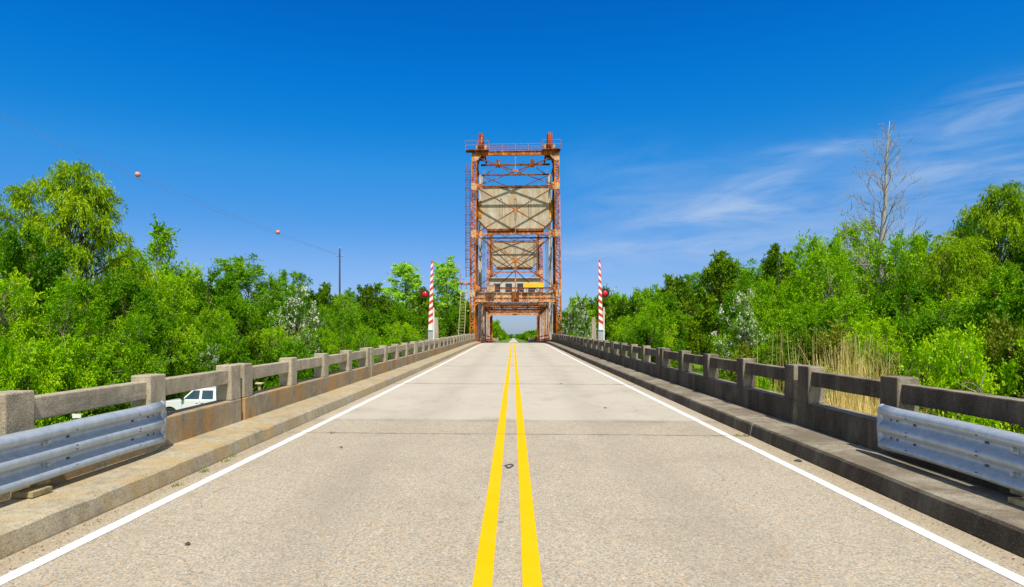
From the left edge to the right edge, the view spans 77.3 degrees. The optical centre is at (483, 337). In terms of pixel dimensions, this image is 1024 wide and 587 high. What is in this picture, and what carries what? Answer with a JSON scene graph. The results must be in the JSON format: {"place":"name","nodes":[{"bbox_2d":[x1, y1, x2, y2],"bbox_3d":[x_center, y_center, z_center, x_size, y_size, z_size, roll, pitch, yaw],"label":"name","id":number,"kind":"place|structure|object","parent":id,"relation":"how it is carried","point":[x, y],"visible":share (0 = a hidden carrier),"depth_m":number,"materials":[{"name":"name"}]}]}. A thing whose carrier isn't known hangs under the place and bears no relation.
{"place":"outdoors","nodes":[
{"label":"outdoors","id":0,"kind":"place"},
{"bbox_2d":[0,338,1023,586],"bbox_3d":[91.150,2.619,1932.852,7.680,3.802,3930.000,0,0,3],"label":"road","id":1,"kind":"structure","parent":0,"point":[392,492],"depth_m":6.09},
{"bbox_2d":[0,343,483,584],"bbox_3d":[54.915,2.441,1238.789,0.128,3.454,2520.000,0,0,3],"label":"edge line","id":2,"kind":"object","parent":1,"relation":"on","point":[26,568],"visible":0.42,"depth_m":6.12,"materials":[{"name":"paint"}]},
{"bbox_2d":[0,342,500,559],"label":"kerb","id":3,"kind":"structure","parent":1,"relation":"on","point":[62,506],"depth_m":7.15,"materials":[{"name":"concrete"}]},
{"bbox_2d":[472,343,511,586],"bbox_3d":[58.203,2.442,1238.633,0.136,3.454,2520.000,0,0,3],"label":"line","id":4,"kind":"object","parent":1,"relation":"on","point":[483,572],"visible":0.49,"depth_m":6.04,"materials":[{"name":"yellow paint"}]},
{"bbox_2d":[513,341,542,586],"bbox_3d":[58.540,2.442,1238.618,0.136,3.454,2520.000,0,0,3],"label":"line","id":5,"kind":"object","parent":1,"relation":"on","point":[531,573],"visible":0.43,"depth_m":6.04,"materials":[{"name":"yellow paint"}]},
{"bbox_2d":[526,342,1023,557],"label":"kerb","id":6,"kind":"structure","parent":1,"relation":"on","point":[993,517],"depth_m":7.16,"materials":[{"name":"concrete"}]},
{"bbox_2d":[543,343,1023,585],"bbox_3d":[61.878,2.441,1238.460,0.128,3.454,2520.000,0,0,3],"label":"edge line","id":7,"kind":"object","parent":1,"relation":"on","point":[1013,576],"visible":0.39,"depth_m":6.14,"materials":[{"name":"paint"}]},
{"bbox_2d":[0,0,1023,336],"label":"sky","id":8,"kind":"structure","parent":0,"point":[687,130],"materials":[{"name":"blue"}]},
{"bbox_2d":[499,338,702,374],"bbox_3d":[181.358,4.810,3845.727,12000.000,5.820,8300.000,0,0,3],"label":"ground","id":9,"kind":"structure","parent":0,"point":[518,340],"depth_m":651.08,"materials":[{"name":"green plant"}]},
{"bbox_2d":[0,181,57,336],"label":"willow tree","id":10,"kind":"object","parent":9,"relation":"on","point":[17,193],"visible":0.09,"depth_m":42.12,"materials":[{"name":"green plant"}]},
{"bbox_2d":[0,330,66,427],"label":"shrub","id":11,"kind":"object","parent":9,"relation":"on","point":[23,360],"visible":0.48,"depth_m":26.98,"materials":[{"name":"green plant"}]},
{"bbox_2d":[0,267,67,394],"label":"leafy tree","id":12,"kind":"object","parent":9,"relation":"on","point":[18,318],"visible":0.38,"depth_m":28.92,"materials":[{"name":"green plant"}]},
{"bbox_2d":[0,223,74,344],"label":"broadleaf tree","id":13,"kind":"object","parent":9,"relation":"on","point":[14,253],"visible":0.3,"depth_m":34.12,"materials":[{"name":"green plant"}]},
{"bbox_2d":[16,333,100,426],"bbox_3d":[-19.158,2.430,28.509,3.829,5.327,3.588,0,0,-31],"label":"shrub","id":14,"kind":"object","parent":9,"relation":"on","point":[80,380],"visible":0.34,"depth_m":28.58,"materials":[{"name":"green plant"}]},
{"bbox_2d":[18,269,129,419],"bbox_3d":[-19.298,0.715,30.120,4.921,8.035,5.038,0,0,42],"label":"leafy tree","id":15,"kind":"object","parent":9,"relation":"on","point":[67,307],"visible":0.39,"depth_m":29.92,"materials":[{"name":"green plant"}]},
{"bbox_2d":[0,159,166,356],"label":"willow tree","id":16,"kind":"object","parent":9,"relation":"on","point":[89,203],"visible":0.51,"depth_m":37.97,"materials":[{"name":"green plant"}]},
{"bbox_2d":[57,334,140,418],"bbox_3d":[-18.950,2.388,30.659,4.368,5.213,3.990,0,0,19],"label":"shrub","id":17,"kind":"object","parent":9,"relation":"on","point":[120,371],"visible":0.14,"depth_m":30.65,"materials":[{"name":"green plant"}]},
{"bbox_2d":[94,245,164,347],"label":"leafy tree","id":18,"kind":"object","parent":9,"relation":"on","point":[143,263],"visible":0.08,"depth_m":44.05,"materials":[{"name":"green plant"}]},
{"bbox_2d":[104,335,155,410],"bbox_3d":[-18.811,2.489,32.976,4.451,5.259,4.171,0,0,35],"label":"shrub","id":19,"kind":"object","parent":9,"relation":"on","point":[133,350],"visible":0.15,"depth_m":32.62,"materials":[{"name":"green plant"}]},
{"bbox_2d":[87,266,174,372],"bbox_3d":[-20.636,0.340,37.123,5.158,8.929,5.314,0,0,-20],"label":"broadleaf tree","id":20,"kind":"object","parent":9,"relation":"on","point":[139,297],"visible":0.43,"depth_m":36.82,"materials":[{"name":"green plant"}]},
{"bbox_2d":[105,308,188,408],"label":"leafy tree","id":21,"kind":"object","parent":9,"relation":"on","point":[131,321],"visible":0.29,"depth_m":34.00,"materials":[{"name":"green plant"}]},
{"bbox_2d":[125,214,196,351],"bbox_3d":[-26.253,-2.492,51.712,7.331,14.383,6.849,0,0,24],"label":"slender tree","id":22,"kind":"object","parent":9,"relation":"on","point":[160,233],"visible":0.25,"depth_m":50.76,"materials":[{"name":"green plant"}]},
{"bbox_2d":[141,267,227,399],"bbox_3d":[-20.614,0.082,41.041,6.352,9.374,6.148,0,0,22],"label":"leafy tree","id":23,"kind":"object","parent":9,"relation":"on","point":[172,302],"visible":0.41,"depth_m":40.91,"materials":[{"name":"green plant"}]},
{"bbox_2d":[156,258,214,346],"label":"leafy tree","id":24,"kind":"object","parent":9,"relation":"on","point":[197,271],"visible":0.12,"depth_m":52.72,"materials":[{"name":"green plant"}]},
{"bbox_2d":[166,386,215,411],"bbox_3d":[-14.559,3.497,33.803,5.170,1.739,2.100,0,0,3],"label":"pickup truck","id":25,"kind":"object","parent":9,"relation":"on","point":[197,397],"visible":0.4,"depth_m":32.99,"materials":[{"name":"white metal"}]},
{"bbox_2d":[182,334,234,393],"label":"shrub","id":26,"kind":"object","parent":9,"relation":"on","point":[200,367],"visible":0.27,"depth_m":40.86,"materials":[{"name":"green plant"}]},
{"bbox_2d":[192,304,239,361],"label":"leafy tree","id":27,"kind":"object","parent":9,"relation":"on","point":[215,322],"visible":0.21,"depth_m":42.63,"materials":[{"name":"green plant"}]},
{"bbox_2d":[180,264,253,362],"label":"broadleaf tree","id":28,"kind":"object","parent":9,"relation":"on","point":[201,289],"visible":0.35,"depth_m":50.33,"materials":[{"name":"green plant"}]},
{"bbox_2d":[208,328,261,390],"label":"shrub","id":29,"kind":"object","parent":9,"relation":"on","point":[241,351],"visible":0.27,"depth_m":41.45,"materials":[{"name":"green plant"}]},
{"bbox_2d":[206,289,272,360],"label":"broadleaf tree","id":30,"kind":"object","parent":9,"relation":"on","point":[239,306],"visible":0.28,"depth_m":48.71,"materials":[{"name":"green plant"}]},
{"bbox_2d":[202,253,292,333],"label":"feathery tree","id":31,"kind":"object","parent":9,"relation":"on","point":[246,276],"visible":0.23,"depth_m":63.31,"materials":[{"name":"green plant"}]},
{"bbox_2d":[230,330,288,390],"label":"shrub","id":32,"kind":"object","parent":9,"relation":"on","point":[255,341],"visible":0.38,"depth_m":42.14,"materials":[{"name":"green plant"}]},
{"bbox_2d":[240,299,283,346],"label":"broadleaf tree","id":33,"kind":"object","parent":9,"relation":"on","point":[271,307],"visible":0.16,"depth_m":52.14,"materials":[{"name":"green plant"}]},
{"bbox_2d":[252,324,295,376],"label":"leafy tree","id":34,"kind":"object","parent":9,"relation":"on","point":[281,331],"visible":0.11,"depth_m":45.38,"materials":[{"name":"green plant"}]},
{"bbox_2d":[253,336,313,391],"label":"shrub","id":35,"kind":"object","parent":9,"relation":"on","point":[299,349],"visible":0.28,"depth_m":41.98,"materials":[{"name":"green plant"}]},
{"bbox_2d":[274,269,313,327],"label":"feathery tree","id":36,"kind":"object","parent":9,"relation":"on","point":[282,277],"visible":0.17,"depth_m":74.35,"materials":[{"name":"green plant"}]},
{"bbox_2d":[267,282,325,378],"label":"blossoming tree","id":37,"kind":"object","parent":9,"relation":"on","point":[297,296],"visible":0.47,"depth_m":46.76,"materials":[{"name":"green plant"}]},
{"bbox_2d":[301,303,348,364],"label":"leafy tree","id":38,"kind":"object","parent":9,"relation":"on","point":[329,316],"visible":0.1,"depth_m":60.97,"materials":[{"name":"green plant"}]},
{"bbox_2d":[309,327,341,376],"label":"shrub","id":39,"kind":"object","parent":9,"relation":"on","point":[323,341],"visible":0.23,"depth_m":50.25,"materials":[{"name":"green plant"}]},
{"bbox_2d":[310,281,341,328],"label":"oak tree","id":40,"kind":"object","parent":9,"relation":"on","point":[325,291],"visible":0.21,"depth_m":102.89,"materials":[{"name":"green plant"}]},
{"bbox_2d":[330,292,361,338],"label":"feathery tree","id":41,"kind":"object","parent":9,"relation":"on","point":[347,302],"visible":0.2,"depth_m":92.25,"materials":[{"name":"green plant"}]},
{"bbox_2d":[333,310,367,348],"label":"leafy tree","id":42,"kind":"object","parent":9,"relation":"on","point":[349,328],"visible":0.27,"depth_m":66.09,"materials":[{"name":"green plant"}]},
{"bbox_2d":[344,281,389,338],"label":"oak tree","id":43,"kind":"object","parent":9,"relation":"on","point":[368,296],"visible":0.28,"depth_m":98.38,"materials":[{"name":"green plant"}]},
{"bbox_2d":[345,326,389,367],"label":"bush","id":44,"kind":"object","parent":9,"relation":"on","point":[359,339],"visible":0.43,"depth_m":58.48,"materials":[{"name":"green plant"}]},
{"bbox_2d":[356,306,395,345],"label":"broadleaf tree","id":45,"kind":"object","parent":9,"relation":"on","point":[366,317],"visible":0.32,"depth_m":78.61,"materials":[{"name":"green plant"}]},
{"bbox_2d":[379,261,424,313],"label":"cypress tree","id":46,"kind":"object","parent":9,"relation":"on","point":[405,271],"visible":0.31,"depth_m":111.43,"materials":[{"name":"green plant"}]},
{"bbox_2d":[382,320,422,358],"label":"leafy tree","id":47,"kind":"object","parent":9,"relation":"on","point":[407,334],"visible":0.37,"depth_m":68.39,"materials":[{"name":"green plant"}]},
{"bbox_2d":[382,301,426,343],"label":"broadleaf tree","id":48,"kind":"object","parent":9,"relation":"on","point":[400,315],"visible":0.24,"depth_m":83.74,"materials":[{"name":"green plant"}]},
{"bbox_2d":[404,286,439,340],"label":"oak tree","id":49,"kind":"object","parent":9,"relation":"on","point":[422,304],"visible":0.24,"depth_m":94.96,"materials":[{"name":"green plant"}]},
{"bbox_2d":[410,311,445,340],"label":"broadleaf tree","id":50,"kind":"object","parent":9,"relation":"on","point":[423,325],"visible":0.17,"depth_m":79.68,"materials":[{"name":"green plant"}]},
{"bbox_2d":[426,255,471,335],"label":"cypress tree","id":51,"kind":"object","parent":9,"relation":"on","point":[447,271],"visible":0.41,"depth_m":104.85,"materials":[{"name":"green plant"}]},
{"bbox_2d":[440,304,472,336],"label":"broadleaf tree","id":52,"kind":"object","parent":9,"relation":"on","point":[449,320],"visible":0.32,"depth_m":95.54,"materials":[{"name":"green plant"}]},
{"bbox_2d":[559,297,597,337],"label":"blossoming tree","id":53,"kind":"object","parent":9,"relation":"on","point":[566,325],"visible":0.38,"depth_m":75.41,"materials":[{"name":"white plant"}]},
{"bbox_2d":[592,284,615,351],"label":"tree","id":54,"kind":"object","parent":9,"relation":"on","point":[606,303],"visible":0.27,"depth_m":55.51,"materials":[{"name":"green plant"}]},
{"bbox_2d":[607,299,641,337],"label":"oak tree","id":55,"kind":"object","parent":9,"relation":"on","point":[621,305],"visible":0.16,"depth_m":90.70,"materials":[{"name":"green plant"}]},
{"bbox_2d":[616,318,677,364],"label":"broadleaf tree","id":56,"kind":"object","parent":9,"relation":"on","point":[643,329],"visible":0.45,"depth_m":54.79,"materials":[{"name":"green plant"}]},
{"bbox_2d":[631,295,678,366],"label":"leafy tree","id":57,"kind":"object","parent":9,"relation":"on","point":[655,308],"visible":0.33,"depth_m":60.96,"materials":[{"name":"green plant"}]},
{"bbox_2d":[648,291,692,351],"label":"broadleaf tree","id":58,"kind":"object","parent":9,"relation":"on","point":[680,318],"visible":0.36,"depth_m":78.15,"materials":[{"name":"green plant"}]},
{"bbox_2d":[657,273,705,367],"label":"oak tree","id":59,"kind":"object","parent":9,"relation":"on","point":[680,290],"visible":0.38,"depth_m":89.93,"materials":[{"name":"green plant"}]},
{"bbox_2d":[677,271,707,346],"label":"feathery tree","id":60,"kind":"object","parent":9,"relation":"on","point":[693,277],"visible":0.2,"depth_m":118.18,"materials":[{"name":"green plant"}]},
{"bbox_2d":[693,249,742,339],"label":"oak tree","id":61,"kind":"object","parent":9,"relation":"on","point":[725,275],"visible":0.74,"depth_m":79.86,"materials":[{"name":"green plant"}]},
{"bbox_2d":[708,287,770,380],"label":"blossoming tree","id":62,"kind":"object","parent":9,"relation":"on","point":[745,327],"visible":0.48,"depth_m":39.87,"materials":[{"name":"green plant"}]},
{"bbox_2d":[711,273,774,335],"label":"broadleaf tree","id":63,"kind":"object","parent":9,"relation":"on","point":[744,284],"visible":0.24,"depth_m":60.60,"materials":[{"name":"green plant"}]},
{"bbox_2d":[719,340,774,381],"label":"shrub","id":64,"kind":"object","parent":9,"relation":"on","point":[747,352],"visible":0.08,"depth_m":34.46,"materials":[{"name":"green plant"}]},
{"bbox_2d":[728,258,780,329],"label":"feathery tree","id":65,"kind":"object","parent":9,"relation":"on","point":[752,272],"visible":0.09,"depth_m":77.61,"materials":[{"name":"green plant"}]},
{"bbox_2d":[730,273,799,346],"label":"leafy tree","id":66,"kind":"object","parent":9,"relation":"on","point":[769,307],"visible":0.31,"depth_m":42.64,"materials":[{"name":"green plant"}]},
{"bbox_2d":[759,242,805,349],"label":"oak tree","id":67,"kind":"object","parent":9,"relation":"on","point":[771,265],"visible":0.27,"depth_m":72.09,"materials":[{"name":"green plant"}]},
{"bbox_2d":[759,293,827,363],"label":"leafy tree","id":68,"kind":"object","parent":9,"relation":"on","point":[805,308],"visible":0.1,"depth_m":35.19,"materials":[{"name":"green plant"}]},
{"bbox_2d":[756,324,836,397],"bbox_3d":[15.936,2.401,32.467,4.557,6.196,4.162,0,0,43],"label":"shrub","id":69,"kind":"object","parent":9,"relation":"on","point":[804,336],"visible":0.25,"depth_m":32.40,"materials":[{"name":"green plant"}]},
{"bbox_2d":[773,228,864,332],"bbox_3d":[23.955,-1.298,46.708,7.300,13.342,8.066,0,0,33],"label":"leafy tree","id":70,"kind":"object","parent":9,"relation":"on","point":[812,246],"visible":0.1,"depth_m":46.22,"materials":[{"name":"green plant"}]},
{"bbox_2d":[773,240,868,332],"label":"leafy tree","id":71,"kind":"object","parent":9,"relation":"on","point":[818,282],"visible":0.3,"depth_m":40.77,"materials":[{"name":"green plant"}]},
{"bbox_2d":[808,319,865,398],"bbox_3d":[17.162,2.275,30.512,4.101,6.360,4.223,0,0,-32],"label":"shrub","id":72,"kind":"object","parent":9,"relation":"on","point":[826,343],"visible":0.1,"depth_m":30.52,"materials":[{"name":"green plant"}]},
{"bbox_2d":[792,290,896,362],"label":"leafy tree","id":73,"kind":"object","parent":9,"relation":"on","point":[857,312],"visible":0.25,"depth_m":32.68,"materials":[{"name":"green plant"}]},
{"bbox_2d":[769,330,923,414],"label":"reeds","id":74,"kind":"object","parent":9,"relation":"on","point":[867,367],"visible":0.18,"depth_m":20.56,"materials":[{"name":"beige plant"}]},
{"bbox_2d":[822,209,899,321],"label":"leafy tree","id":75,"kind":"object","parent":9,"relation":"on","point":[855,242],"visible":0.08,"depth_m":59.67,"materials":[{"name":"green plant"}]},
{"bbox_2d":[817,314,910,406],"bbox_3d":[17.189,1.836,28.222,4.605,5.834,4.458,0,0,36],"label":"shrub","id":76,"kind":"object","parent":9,"relation":"on","point":[859,330],"visible":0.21,"depth_m":27.66,"materials":[{"name":"green plant"}]},
{"bbox_2d":[836,120,927,293],"bbox_3d":[32.954,-6.653,53.117,7.352,22.915,11.359,0,0,3],"label":"dead tree","id":77,"kind":"object","parent":9,"relation":"on","point":[883,228],"visible":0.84,"depth_m":53.45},
{"bbox_2d":[854,228,949,334],"bbox_3d":[29.081,-1.325,44.603,8.279,12.708,8.013,0,0,1],"label":"leafy tree","id":78,"kind":"object","parent":9,"relation":"on","point":[897,251],"visible":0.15,"depth_m":44.01,"materials":[{"name":"green plant"}]},
{"bbox_2d":[868,276,955,346],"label":"broadleaf tree","id":79,"kind":"object","parent":9,"relation":"on","point":[909,289],"visible":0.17,"depth_m":32.43,"materials":[{"name":"green plant"}]},
{"bbox_2d":[824,391,1011,427],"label":"bent reeds","id":80,"kind":"object","parent":9,"relation":"on","point":[859,405],"depth_m":17.31,"materials":[{"name":"beige plant"}]},
{"bbox_2d":[884,310,957,410],"bbox_3d":[17.143,1.724,25.299,3.865,5.596,3.328,0,0,-29],"label":"shrub","id":81,"kind":"object","parent":9,"relation":"on","point":[918,330],"visible":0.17,"depth_m":25.04,"materials":[{"name":"green plant"}]},
{"bbox_2d":[895,288,995,346],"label":"leafy tree","id":82,"kind":"object","parent":9,"relation":"on","point":[943,311],"visible":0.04,"depth_m":27.06,"materials":[{"name":"green plant"}]},
{"bbox_2d":[882,231,1011,351],"bbox_3d":[23.888,-0.364,32.880,6.724,10.073,6.504,0,0,29],"label":"leafy tree","id":83,"kind":"object","parent":9,"relation":"on","point":[959,252],"visible":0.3,"depth_m":32.35,"materials":[{"name":"green plant"}]},
{"bbox_2d":[890,326,1014,431],"bbox_3d":[13.271,2.209,18.395,3.344,5.094,3.133,0,0,-1],"label":"shrub","id":84,"kind":"object","parent":9,"relation":"on","point":[952,362],"visible":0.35,"depth_m":18.01,"materials":[{"name":"green plant"}]},
{"bbox_2d":[919,318,1023,433],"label":"shrub","id":85,"kind":"object","parent":9,"relation":"on","point":[1007,376],"visible":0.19,"depth_m":18.44,"materials":[{"name":"green plant"}]},
{"bbox_2d":[926,180,1023,331],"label":"willow tree","id":86,"kind":"object","parent":9,"relation":"on","point":[1001,225],"visible":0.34,"depth_m":33.99,"materials":[{"name":"green plant"}]},
{"bbox_2d":[934,260,1023,385],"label":"broadleaf tree","id":87,"kind":"object","parent":9,"relation":"on","point":[995,295],"visible":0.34,"depth_m":25.16,"materials":[{"name":"green plant"}]},
{"bbox_2d":[961,311,1023,433],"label":"shrub","id":88,"kind":"object","parent":9,"relation":"on","point":[992,343],"visible":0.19,"depth_m":18.41,"materials":[{"name":"green plant"}]},
{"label":"bridge pier","id":89,"kind":"object","parent":9,"relation":"on","visible":0},
{"bbox_2d":[458,132,561,341],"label":"lift tower","id":90,"kind":"structure","parent":89,"relation":"on","point":[481,152],"depth_m":76.60,"materials":[{"name":"metal"}]},
{"bbox_2d":[478,187,552,232],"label":"counterweight","id":91,"kind":"object","parent":90,"relation":"hanging from","point":[539,209],"visible":0.9,"depth_m":77.76,"materials":[{"name":"concrete"}]},
{"bbox_2d":[481,302,549,342],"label":"lift span","id":92,"kind":"object","parent":90,"relation":"attached to","point":[543,313],"visible":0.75,"depth_m":102.32,"materials":[{"name":"metal"}]},
{"bbox_2d":[488,277,545,291],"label":"machinery house","id":93,"kind":"structure","parent":92,"relation":"on","point":[507,282],"depth_m":97.87,"materials":[{"name":"white paint"}]},
{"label":"bridge pier","id":94,"kind":"object","parent":9,"relation":"on","visible":0},
{"bbox_2d":[486,234,542,340],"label":"lift tower","id":95,"kind":"structure","parent":94,"relation":"on","point":[491,272],"depth_m":122.00,"materials":[{"name":"metal"}]},
{"bbox_2d":[492,240,535,269],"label":"counterweight","id":96,"kind":"object","parent":95,"relation":"hanging from","point":[514,249],"visible":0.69,"depth_m":123.27,"materials":[{"name":"concrete"}]},
{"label":"pile bents","id":97,"kind":"structure","parent":0,"visible":0},
{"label":"deck beams","id":98,"kind":"structure","parent":97,"relation":"on","visible":0},
{"bbox_2d":[0,364,240,501],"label":"bridge parapet","id":99,"kind":"structure","parent":98,"relation":"on","point":[21,410],"depth_m":8.01,"materials":[{"name":"grey concrete"}]},
{"bbox_2d":[0,401,166,497],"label":"guardrail","id":100,"kind":"object","parent":99,"relation":"attached to","point":[34,459],"visible":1,"depth_m":6.34,"materials":[{"name":"metal"}]},
{"bbox_2d":[234,348,370,419],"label":"bridge parapet","id":101,"kind":"structure","parent":98,"relation":"on","point":[289,389],"depth_m":13.33,"materials":[{"name":"grey concrete"}]},
{"bbox_2d":[364,342,416,376],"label":"bridge parapet","id":102,"kind":"structure","parent":98,"relation":"on","point":[384,364],"depth_m":24.11,"materials":[{"name":"grey concrete"}]},
{"bbox_2d":[412,338,439,360],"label":"bridge parapet","id":103,"kind":"structure","parent":98,"relation":"on","point":[429,348],"depth_m":34.38,"materials":[{"name":"grey concrete"}]},
{"bbox_2d":[587,338,615,361],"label":"bridge parapet","id":104,"kind":"structure","parent":98,"relation":"on","point":[598,348],"depth_m":34.04,"materials":[{"name":"concrete"}]},
{"bbox_2d":[598,260,604,340],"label":"barrier gate","id":105,"kind":"structure","parent":98,"relation":"attached to","point":[601,333],"depth_m":40.70,"materials":[{"name":"metal"}]},
{"bbox_2d":[611,342,663,377],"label":"bridge parapet","id":106,"kind":"structure","parent":98,"relation":"on","point":[645,364],"depth_m":23.69,"materials":[{"name":"concrete"}]},
{"bbox_2d":[659,348,808,423],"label":"bridge parapet","id":107,"kind":"structure","parent":98,"relation":"on","point":[744,391],"depth_m":12.83,"materials":[{"name":"concrete"}]},
{"bbox_2d":[797,366,1023,496],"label":"bridge parapet","id":108,"kind":"structure","parent":98,"relation":"on","point":[815,412],"depth_m":7.87,"materials":[{"name":"concrete"}]},
{"bbox_2d":[877,404,1023,507],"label":"guardrail","id":109,"kind":"object","parent":108,"relation":"attached to","point":[991,454],"visible":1,"depth_m":6.31,"materials":[{"name":"metal"}]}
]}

